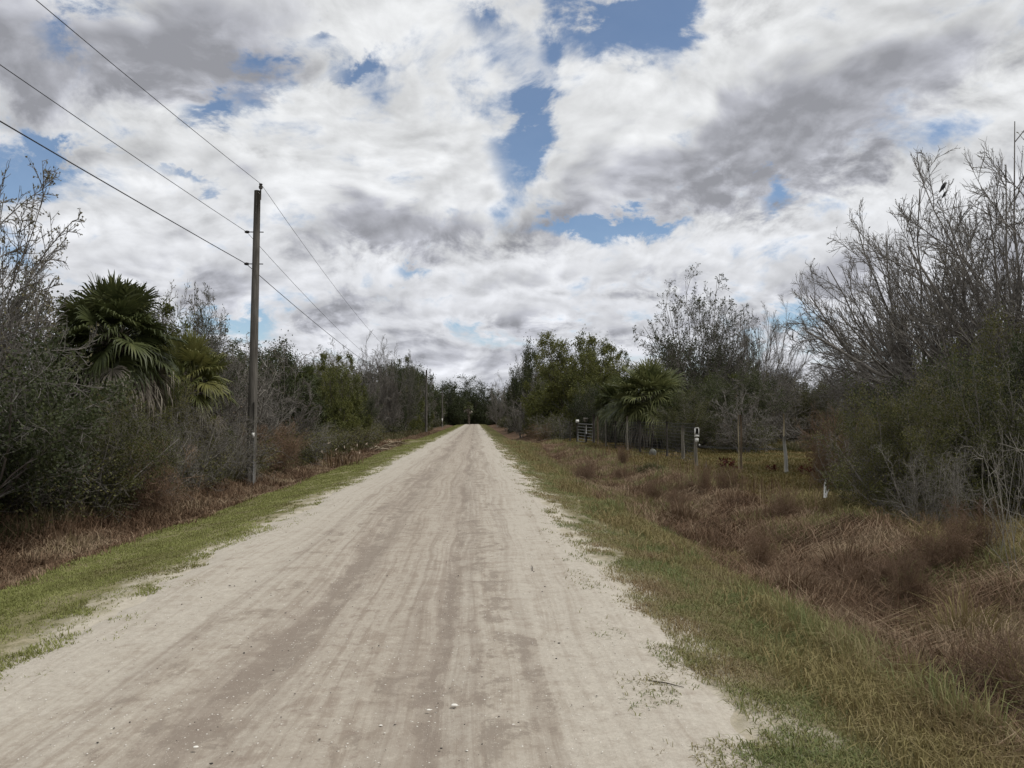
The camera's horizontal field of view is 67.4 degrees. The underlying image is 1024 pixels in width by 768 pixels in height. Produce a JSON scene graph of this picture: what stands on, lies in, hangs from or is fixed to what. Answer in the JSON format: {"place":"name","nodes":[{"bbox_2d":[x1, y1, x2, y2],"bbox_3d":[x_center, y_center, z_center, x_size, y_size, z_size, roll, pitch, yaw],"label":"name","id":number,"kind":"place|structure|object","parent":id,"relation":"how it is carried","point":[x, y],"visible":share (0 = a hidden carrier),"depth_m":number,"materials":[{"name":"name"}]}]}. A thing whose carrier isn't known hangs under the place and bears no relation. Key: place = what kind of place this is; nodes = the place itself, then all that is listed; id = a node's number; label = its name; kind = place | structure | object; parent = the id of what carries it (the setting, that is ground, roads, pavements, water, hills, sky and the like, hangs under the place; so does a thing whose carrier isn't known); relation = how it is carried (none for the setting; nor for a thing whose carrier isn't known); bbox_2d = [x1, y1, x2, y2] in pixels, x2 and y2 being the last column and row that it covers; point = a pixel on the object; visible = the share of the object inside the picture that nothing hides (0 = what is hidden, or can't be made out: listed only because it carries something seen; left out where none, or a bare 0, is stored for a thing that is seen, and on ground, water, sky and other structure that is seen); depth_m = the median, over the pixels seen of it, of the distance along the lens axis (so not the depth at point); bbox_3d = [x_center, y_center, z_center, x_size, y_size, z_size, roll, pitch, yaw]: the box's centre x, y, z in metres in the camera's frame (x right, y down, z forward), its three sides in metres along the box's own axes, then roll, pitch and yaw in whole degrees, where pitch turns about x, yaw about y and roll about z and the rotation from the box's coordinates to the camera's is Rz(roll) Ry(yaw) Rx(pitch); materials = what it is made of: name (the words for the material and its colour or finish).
{"place":"outdoors","nodes":[
{"label":"outdoors","id":0,"kind":"place"},
{"bbox_2d":[0,424,772,767],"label":"road","id":1,"kind":"structure","parent":0,"point":[230,698],"depth_m":5.05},
{"bbox_2d":[0,424,992,767],"bbox_3d":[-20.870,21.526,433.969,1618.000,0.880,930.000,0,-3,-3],"label":"ground","id":2,"kind":"structure","parent":0,"point":[740,722],"depth_m":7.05,"materials":[{"name":"plant"}]},
{"bbox_2d":[0,220,88,406],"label":"bare tree","id":3,"kind":"object","parent":2,"relation":"on","point":[45,308],"visible":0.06,"depth_m":20.65,"materials":[{"name":"grey plant"}]},
{"bbox_2d":[0,273,100,445],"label":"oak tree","id":4,"kind":"object","parent":2,"relation":"on","point":[42,300],"visible":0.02,"depth_m":22.00,"materials":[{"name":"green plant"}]},
{"bbox_2d":[0,156,107,409],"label":"bare tree","id":5,"kind":"object","parent":2,"relation":"on","point":[5,334],"visible":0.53,"depth_m":15.62,"materials":[{"name":"grey plant"}]},
{"bbox_2d":[0,369,117,521],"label":"bush","id":6,"kind":"object","parent":2,"relation":"on","point":[10,455],"visible":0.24,"depth_m":12.87,"materials":[{"name":"green plant"}]},
{"bbox_2d":[0,320,145,516],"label":"bush","id":7,"kind":"object","parent":2,"relation":"on","point":[43,454],"visible":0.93,"depth_m":11.64,"materials":[{"name":"green plant"}]},
{"bbox_2d":[10,375,185,523],"bbox_3d":[-7.890,1.258,14.642,3.105,2.860,3.470,0,-3,8],"label":"bush","id":8,"kind":"object","parent":2,"relation":"on","point":[116,439],"visible":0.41,"depth_m":14.47,"materials":[{"name":"green plant"}]},
{"bbox_2d":[26,269,191,448],"bbox_3d":[-9.249,0.049,17.744,3.281,5.499,3.331,0,-3,11],"label":"cabbage palm","id":9,"kind":"object","parent":2,"relation":"on","point":[112,305],"visible":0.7,"depth_m":17.28,"materials":[{"name":"green plant"}]},
{"bbox_2d":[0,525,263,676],"bbox_3d":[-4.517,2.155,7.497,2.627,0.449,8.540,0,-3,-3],"label":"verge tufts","id":10,"kind":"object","parent":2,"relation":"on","point":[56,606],"visible":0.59,"depth_m":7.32,"materials":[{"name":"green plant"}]},
{"bbox_2d":[77,383,187,502],"bbox_3d":[-8.298,1.370,16.036,2.375,2.797,2.654,-1,-3,25],"label":"bush","id":11,"kind":"object","parent":2,"relation":"on","point":[126,411],"visible":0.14,"depth_m":16.22,"materials":[{"name":"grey plant"}]},
{"bbox_2d":[88,392,218,505],"bbox_3d":[-8.158,1.518,16.723,3.378,2.832,2.943,1,-3,-29],"label":"bush","id":12,"kind":"object","parent":2,"relation":"on","point":[179,461],"visible":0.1,"depth_m":16.92,"materials":[{"name":"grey plant"}]},
{"bbox_2d":[117,435,208,514],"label":"bush","id":13,"kind":"object","parent":2,"relation":"on","point":[150,494],"visible":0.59,"depth_m":15.77,"materials":[{"name":"grey plant"}]},
{"bbox_2d":[127,373,235,470],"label":"bush","id":14,"kind":"object","parent":2,"relation":"on","point":[183,404],"visible":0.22,"depth_m":21.03,"materials":[{"name":"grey plant"}]},
{"bbox_2d":[129,289,239,459],"bbox_3d":[-11.310,0.391,24.497,4.598,6.863,4.535,2,-3,-35],"label":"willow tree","id":15,"kind":"object","parent":2,"relation":"on","point":[166,306],"visible":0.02,"depth_m":24.52,"materials":[{"name":"green plant"}]},
{"bbox_2d":[136,280,247,416],"bbox_3d":[-12.383,-0.395,28.660,4.612,7.365,4.726,0,-3,-1],"label":"bare tree","id":16,"kind":"object","parent":2,"relation":"on","point":[186,313],"visible":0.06,"depth_m":28.96,"materials":[{"name":"grey plant"}]},
{"bbox_2d":[0,420,386,530],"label":"scrub","id":17,"kind":"object","parent":2,"relation":"on","point":[309,439],"depth_m":20.14,"materials":[{"name":"plant"}]},
{"bbox_2d":[152,326,237,455],"bbox_3d":[-9.414,0.639,22.610,2.705,4.746,2.629,2,-3,-33],"label":"cabbage palm","id":18,"kind":"object","parent":2,"relation":"on","point":[198,359],"visible":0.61,"depth_m":22.29,"materials":[{"name":"green plant"}]},
{"bbox_2d":[138,384,251,494],"bbox_3d":[-8.181,1.528,19.438,3.138,3.098,2.734,0,-3,-7],"label":"bush","id":19,"kind":"object","parent":2,"relation":"on","point":[209,452],"visible":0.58,"depth_m":19.39,"materials":[{"name":"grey plant"}]},
{"bbox_2d":[153,283,247,429],"bbox_3d":[-11.134,-0.281,26.476,3.590,6.761,3.302,-1,-3,12],"label":"oak tree","id":20,"kind":"object","parent":2,"relation":"on","point":[210,329],"visible":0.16,"depth_m":26.83,"materials":[{"name":"grey plant"}]},
{"bbox_2d":[0,426,432,542],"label":"thicket weeds","id":21,"kind":"object","parent":2,"relation":"on","point":[396,436],"visible":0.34,"depth_m":15.40,"materials":[{"name":"brown plant"}]},
{"bbox_2d":[0,429,444,589],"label":"ditch grass","id":22,"kind":"structure","parent":2,"relation":"on","point":[31,554],"depth_m":13.39,"materials":[{"name":"plant"}]},
{"bbox_2d":[187,395,270,483],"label":"bush","id":23,"kind":"object","parent":2,"relation":"on","point":[250,459],"visible":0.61,"depth_m":22.51,"materials":[{"name":"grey plant"}]},
{"bbox_2d":[206,345,273,458],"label":"brush tree","id":24,"kind":"object","parent":2,"relation":"on","point":[232,409],"visible":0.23,"depth_m":26.31,"materials":[{"name":"grey plant"}]},
{"bbox_2d":[244,183,263,482],"bbox_3d":[-8.018,-1.392,23.736,0.537,9.714,0.305,-1,-3,23],"label":"utility pole","id":25,"kind":"object","parent":2,"relation":"on","point":[253,372],"visible":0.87,"depth_m":23.65,"materials":[{"name":"wood"}]},
{"bbox_2d":[0,121,421,386],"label":"power line wire","id":26,"kind":"object","parent":25,"relation":"attached to","point":[159,214],"visible":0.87,"depth_m":16.16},
{"bbox_2d":[0,64,445,400],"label":"power line wire","id":27,"kind":"object","parent":25,"relation":"attached to","point":[170,181],"visible":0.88,"depth_m":16.73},
{"bbox_2d":[218,332,294,446],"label":"brush tree","id":28,"kind":"object","parent":2,"relation":"on","point":[270,415],"visible":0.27,"depth_m":30.48,"materials":[{"name":"grey plant"}]},
{"bbox_2d":[233,418,313,476],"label":"bush","id":29,"kind":"object","parent":2,"relation":"on","point":[290,449],"visible":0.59,"depth_m":27.00,"materials":[{"name":"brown plant"}]},
{"bbox_2d":[234,342,322,441],"bbox_3d":[-10.131,0.805,32.604,4.391,5.322,3.982,-1,-3,30],"label":"brush tree","id":30,"kind":"object","parent":2,"relation":"on","point":[301,416],"visible":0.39,"depth_m":32.56,"materials":[{"name":"grey plant"}]},
{"bbox_2d":[236,329,330,448],"bbox_3d":[-11.402,0.832,37.970,4.878,7.395,4.922,1,-3,-24],"label":"oak tree","id":31,"kind":"object","parent":2,"relation":"on","point":[289,380],"visible":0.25,"depth_m":37.40,"materials":[{"name":"green plant"}]},
{"bbox_2d":[265,362,346,432],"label":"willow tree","id":32,"kind":"object","parent":2,"relation":"on","point":[342,424],"visible":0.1,"depth_m":47.86,"materials":[{"name":"green plant"}]},
{"bbox_2d":[314,351,360,439],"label":"willow tree","id":33,"kind":"object","parent":2,"relation":"on","point":[336,405],"visible":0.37,"depth_m":48.90,"materials":[{"name":"green plant"}]},
{"bbox_2d":[323,442,367,466],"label":"dead reeds","id":34,"kind":"object","parent":2,"relation":"on","point":[344,459],"visible":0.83,"depth_m":30.46,"materials":[{"name":"brown plant"}]},
{"bbox_2d":[319,350,372,433],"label":"willow tree","id":35,"kind":"object","parent":2,"relation":"on","point":[358,401],"visible":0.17,"depth_m":55.67,"materials":[{"name":"green plant"}]},
{"bbox_2d":[349,360,390,429],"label":"brush tree","id":36,"kind":"object","parent":2,"relation":"on","point":[378,417],"visible":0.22,"depth_m":67.76,"materials":[{"name":"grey plant"}]},
{"bbox_2d":[352,331,407,428],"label":"bare tree","id":37,"kind":"object","parent":2,"relation":"on","point":[380,381],"visible":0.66,"depth_m":78.97,"materials":[{"name":"grey plant"}]},
{"bbox_2d":[364,354,402,425],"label":"brush tree","id":38,"kind":"object","parent":2,"relation":"on","point":[397,416],"visible":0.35,"depth_m":78.83,"materials":[{"name":"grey plant"}]},
{"bbox_2d":[387,354,410,431],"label":"oak tree","id":39,"kind":"object","parent":2,"relation":"on","point":[399,374],"visible":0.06,"depth_m":86.09,"materials":[{"name":"green plant"}]},
{"bbox_2d":[387,351,423,428],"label":"oak tree","id":40,"kind":"object","parent":2,"relation":"on","point":[411,401],"visible":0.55,"depth_m":89.32,"materials":[{"name":"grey plant"}]},
{"bbox_2d":[435,379,473,424],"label":"oak tree","id":41,"kind":"object","parent":2,"relation":"on","point":[455,414],"visible":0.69,"depth_m":221.80,"materials":[{"name":"green plant"}]},
{"bbox_2d":[437,374,500,424],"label":"oak tree","id":42,"kind":"object","parent":2,"relation":"on","point":[476,416],"visible":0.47,"depth_m":231.82,"materials":[{"name":"green plant"}]},
{"bbox_2d":[368,404,583,440],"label":"scrub","id":43,"kind":"object","parent":2,"relation":"on","point":[498,423],"depth_m":70.02,"materials":[{"name":"plant"}]},
{"bbox_2d":[485,373,506,426],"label":"brush tree","id":44,"kind":"object","parent":2,"relation":"on","point":[501,412],"visible":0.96,"depth_m":174.54,"materials":[{"name":"grey plant"}]},
{"bbox_2d":[504,388,529,437],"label":"brush tree","id":45,"kind":"object","parent":2,"relation":"on","point":[515,414],"visible":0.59,"depth_m":83.71,"materials":[{"name":"green plant"}]},
{"bbox_2d":[503,336,549,432],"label":"oak tree","id":46,"kind":"object","parent":2,"relation":"on","point":[525,377],"visible":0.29,"depth_m":111.34,"materials":[{"name":"green plant"}]},
{"bbox_2d":[515,328,631,436],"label":"willow tree","id":47,"kind":"object","parent":2,"relation":"on","point":[559,389],"visible":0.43,"depth_m":74.74,"materials":[{"name":"green plant"}]},
{"bbox_2d":[563,376,616,438],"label":"bush","id":48,"kind":"object","parent":2,"relation":"on","point":[579,406],"visible":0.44,"depth_m":67.72,"materials":[{"name":"green plant"}]},
{"bbox_2d":[574,337,635,383],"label":"willow tree","id":49,"kind":"object","parent":2,"relation":"on","point":[611,359],"visible":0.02,"depth_m":90.02,"materials":[{"name":"green plant"}]},
{"bbox_2d":[592,373,637,442],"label":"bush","id":50,"kind":"object","parent":2,"relation":"on","point":[610,390],"visible":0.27,"depth_m":52.08,"materials":[{"name":"green plant"}]},
{"bbox_2d":[597,356,690,447],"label":"cabbage palm","id":51,"kind":"object","parent":2,"relation":"on","point":[647,380],"visible":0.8,"depth_m":45.36,"materials":[{"name":"green plant"}]},
{"bbox_2d":[598,419,694,462],"bbox_3d":[6.668,2.669,39.144,0.918,1.728,20.307,0,-3,-4],"label":"wire fence","id":52,"kind":"object","parent":2,"relation":"on","point":[664,435],"visible":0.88,"depth_m":39.08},
{"bbox_2d":[637,492,715,524],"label":"grass tussock","id":53,"kind":"object","parent":2,"relation":"on","point":[683,509],"depth_m":15.47,"materials":[{"name":"plant"}]},
{"bbox_2d":[647,383,723,453],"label":"bush","id":54,"kind":"object","parent":2,"relation":"on","point":[695,418],"visible":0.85,"depth_m":39.97,"materials":[{"name":"green plant"}]},
{"bbox_2d":[630,262,770,395],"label":"oak tree","id":55,"kind":"object","parent":2,"relation":"on","point":[710,339],"visible":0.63,"depth_m":57.69,"materials":[{"name":"grey plant"}]},
{"bbox_2d":[657,361,753,448],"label":"bush","id":56,"kind":"object","parent":2,"relation":"on","point":[715,393],"visible":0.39,"depth_m":44.10,"materials":[{"name":"green plant"}]},
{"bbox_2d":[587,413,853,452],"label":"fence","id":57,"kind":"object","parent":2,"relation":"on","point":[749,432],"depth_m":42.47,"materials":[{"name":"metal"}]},
{"bbox_2d":[709,463,750,492],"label":"bush","id":58,"kind":"object","parent":2,"relation":"on","point":[725,479],"visible":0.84,"depth_m":18.30,"materials":[{"name":"brown plant"}]},
{"bbox_2d":[697,313,779,415],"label":"bare tree","id":59,"kind":"object","parent":2,"relation":"on","point":[739,342],"visible":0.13,"depth_m":60.12,"materials":[{"name":"grey plant"}]},
{"bbox_2d":[692,355,793,440],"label":"bush","id":60,"kind":"object","parent":2,"relation":"on","point":[756,387],"visible":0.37,"depth_m":46.93,"materials":[{"name":"green plant"}]},
{"bbox_2d":[700,379,790,452],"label":"brush tree","id":61,"kind":"object","parent":2,"relation":"on","point":[727,432],"visible":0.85,"depth_m":40.37,"materials":[{"name":"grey plant"}]},
{"bbox_2d":[479,424,1023,767],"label":"verge grass","id":62,"kind":"structure","parent":2,"relation":"on","point":[677,600],"depth_m":5.70,"materials":[{"name":"plant"}]},
{"bbox_2d":[739,518,785,571],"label":"bush","id":63,"kind":"object","parent":2,"relation":"on","point":[760,559],"visible":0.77,"depth_m":10.38,"materials":[{"name":"brown plant"}]},
{"bbox_2d":[503,440,1023,767],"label":"tan grass","id":64,"kind":"structure","parent":2,"relation":"on","point":[894,721],"depth_m":4.62,"materials":[{"name":"plant"}]},
{"bbox_2d":[712,294,817,436],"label":"bare tree","id":65,"kind":"object","parent":2,"relation":"on","point":[769,366],"visible":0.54,"depth_m":55.16,"materials":[{"name":"grey plant"}]},
{"bbox_2d":[509,437,1023,763],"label":"dry ditch grass","id":66,"kind":"structure","parent":2,"relation":"on","point":[869,531],"depth_m":9.31,"materials":[{"name":"plant"}]},
{"bbox_2d":[510,438,1023,767],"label":"green tufts","id":67,"kind":"object","parent":2,"relation":"on","point":[804,615],"visible":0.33,"depth_m":6.64,"materials":[{"name":"green plant"}]},
{"bbox_2d":[530,435,1021,551],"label":"pasture grass","id":68,"kind":"structure","parent":2,"relation":"on","point":[791,473],"depth_m":30.87,"materials":[{"name":"plant"}]},
{"bbox_2d":[733,358,819,442],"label":"brush tree","id":69,"kind":"object","parent":2,"relation":"on","point":[787,412],"visible":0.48,"depth_m":50.13,"materials":[{"name":"grey plant"}]},
{"bbox_2d":[766,482,805,517],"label":"bush","id":70,"kind":"object","parent":2,"relation":"on","point":[783,506],"visible":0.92,"depth_m":14.15,"materials":[{"name":"brown plant"}]},
{"bbox_2d":[764,555,840,592],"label":"bush","id":71,"kind":"object","parent":2,"relation":"on","point":[816,573],"visible":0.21,"depth_m":8.75,"materials":[{"name":"brown plant"}]},
{"bbox_2d":[757,557,859,606],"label":"grass tussock","id":72,"kind":"object","parent":2,"relation":"on","point":[796,577],"depth_m":8.33,"materials":[{"name":"plant"}]},
{"bbox_2d":[782,367,841,440],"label":"bush","id":73,"kind":"object","parent":2,"relation":"on","point":[804,409],"visible":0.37,"depth_m":56.09,"materials":[{"name":"green plant"}]},
{"bbox_2d":[782,370,861,434],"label":"oak tree","id":74,"kind":"object","parent":2,"relation":"on","point":[823,408],"visible":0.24,"depth_m":55.88,"materials":[{"name":"green plant"}]},
{"bbox_2d":[794,402,863,491],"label":"bush","id":75,"kind":"object","parent":2,"relation":"on","point":[818,464],"visible":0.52,"depth_m":18.24,"materials":[{"name":"green plant"}]},
{"bbox_2d":[793,527,900,588],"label":"grass tussock","id":76,"kind":"object","parent":2,"relation":"on","point":[852,553],"depth_m":9.59,"materials":[{"name":"plant"}]},
{"bbox_2d":[813,404,898,502],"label":"bush","id":77,"kind":"object","parent":2,"relation":"on","point":[848,443],"visible":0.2,"depth_m":15.70,"materials":[{"name":"green plant"}]},
{"bbox_2d":[813,377,903,484],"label":"bush","id":78,"kind":"object","parent":2,"relation":"on","point":[833,404],"visible":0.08,"depth_m":19.52,"materials":[{"name":"green plant"}]},
{"bbox_2d":[820,545,908,597],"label":"bush","id":79,"kind":"object","parent":2,"relation":"on","point":[858,576],"visible":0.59,"depth_m":8.89,"materials":[{"name":"brown plant"}]},
{"bbox_2d":[770,250,959,463],"bbox_3d":[12.935,-0.646,28.084,6.904,7.880,6.460,-2,-3,30],"label":"bare tree","id":80,"kind":"object","parent":2,"relation":"on","point":[828,381],"visible":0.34,"depth_m":27.88,"materials":[{"name":"grey plant"}]},
{"bbox_2d":[799,376,969,515],"bbox_3d":[6.811,1.202,14.104,2.899,2.728,2.594,-1,-3,23],"label":"bush","id":81,"kind":"object","parent":2,"relation":"on","point":[909,449],"visible":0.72,"depth_m":13.89,"materials":[{"name":"green plant"}]},
{"bbox_2d":[757,484,1023,567],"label":"brush weeds","id":82,"kind":"object","parent":2,"relation":"on","point":[830,502],"visible":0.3,"depth_m":13.15,"materials":[{"name":"beige plant"}]},
{"bbox_2d":[870,551,921,589],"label":"bush","id":83,"kind":"object","parent":2,"relation":"on","point":[883,572],"visible":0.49,"depth_m":9.28,"materials":[{"name":"brown plant"}]},
{"bbox_2d":[786,131,1023,416],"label":"bare tree","id":84,"kind":"object","parent":2,"relation":"on","point":[953,321],"visible":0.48,"depth_m":20.54,"materials":[{"name":"grey plant"}]},
{"bbox_2d":[792,146,1023,415],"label":"bare tree","id":85,"kind":"object","parent":2,"relation":"on","point":[881,299],"visible":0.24,"depth_m":25.76,"materials":[{"name":"grey plant"}]},
{"bbox_2d":[886,541,938,610],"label":"bush","id":86,"kind":"object","parent":2,"relation":"on","point":[906,578],"visible":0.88,"depth_m":8.43,"materials":[{"name":"brown plant"}]},
{"bbox_2d":[848,347,989,510],"bbox_3d":[8.014,0.987,14.957,2.621,3.260,2.768,-1,-3,14],"label":"bush","id":87,"kind":"object","parent":2,"relation":"on","point":[905,410],"visible":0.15,"depth_m":14.40,"materials":[{"name":"green plant"}]},
{"bbox_2d":[862,640,979,691],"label":"grass tussock","id":88,"kind":"object","parent":2,"relation":"on","point":[903,666],"depth_m":5.28,"materials":[{"name":"plant"}]},
{"bbox_2d":[832,332,1016,491],"bbox_3d":[9.956,0.760,17.569,3.853,4.025,4.003,1,-3,-21],"label":"bush","id":89,"kind":"object","parent":2,"relation":"on","point":[921,381],"visible":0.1,"depth_m":18.11,"materials":[{"name":"green plant"}]},
{"bbox_2d":[831,121,1023,405],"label":"bare tree","id":90,"kind":"object","parent":2,"relation":"on","point":[975,286],"visible":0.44,"depth_m":21.60,"materials":[{"name":"grey plant"}]},
{"bbox_2d":[870,429,988,526],"bbox_3d":[6.737,1.595,12.411,1.779,1.926,2.042,-2,-3,35],"label":"bush","id":91,"kind":"object","parent":2,"relation":"on","point":[937,504],"visible":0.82,"depth_m":12.25,"materials":[{"name":"grey plant"}]},
{"bbox_2d":[897,506,984,573],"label":"bush","id":92,"kind":"object","parent":2,"relation":"on","point":[953,549],"visible":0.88,"depth_m":9.18,"materials":[{"name":"brown plant"}]},
{"bbox_2d":[868,567,1023,649],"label":"grass tussock","id":93,"kind":"object","parent":2,"relation":"on","point":[964,607],"depth_m":6.88,"materials":[{"name":"plant"}]},
{"bbox_2d":[875,345,1023,520],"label":"bush","id":94,"kind":"object","parent":2,"relation":"on","point":[978,426],"visible":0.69,"depth_m":13.32,"materials":[{"name":"green plant"}]},
{"bbox_2d":[925,322,1023,498],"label":"bush","id":95,"kind":"object","parent":2,"relation":"on","point":[1017,348],"visible":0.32,"depth_m":14.53,"materials":[{"name":"green plant"}]},
{"bbox_2d":[926,295,1023,485],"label":"bush","id":96,"kind":"object","parent":2,"relation":"on","point":[989,328],"visible":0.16,"depth_m":17.30,"materials":[{"name":"green plant"}]},
{"bbox_2d":[937,489,1012,562],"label":"bush","id":97,"kind":"object","parent":2,"relation":"on","point":[986,528],"visible":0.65,"depth_m":9.41,"materials":[{"name":"brown plant"}]},
{"bbox_2d":[942,620,1023,714],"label":"grass tussock","id":98,"kind":"object","parent":2,"relation":"on","point":[999,683],"depth_m":5.46,"materials":[{"name":"plant"}]},
{"bbox_2d":[944,615,1023,719],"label":"bush","id":99,"kind":"object","parent":2,"relation":"on","point":[1009,656],"visible":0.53,"depth_m":5.46,"materials":[{"name":"brown plant"}]},
{"bbox_2d":[960,413,1023,574],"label":"sapling","id":100,"kind":"object","parent":2,"relation":"on","point":[1013,519],"visible":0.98,"depth_m":8.53,"materials":[{"name":"grey plant"}]},
{"bbox_2d":[961,395,1023,556],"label":"sapling","id":101,"kind":"object","parent":2,"relation":"on","point":[1000,485],"visible":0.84,"depth_m":9.44,"materials":[{"name":"grey plant"}]},
{"bbox_2d":[0,0,1023,400],"label":"sky","id":102,"kind":"structure","parent":0,"point":[474,179],"materials":[{"name":"white"}]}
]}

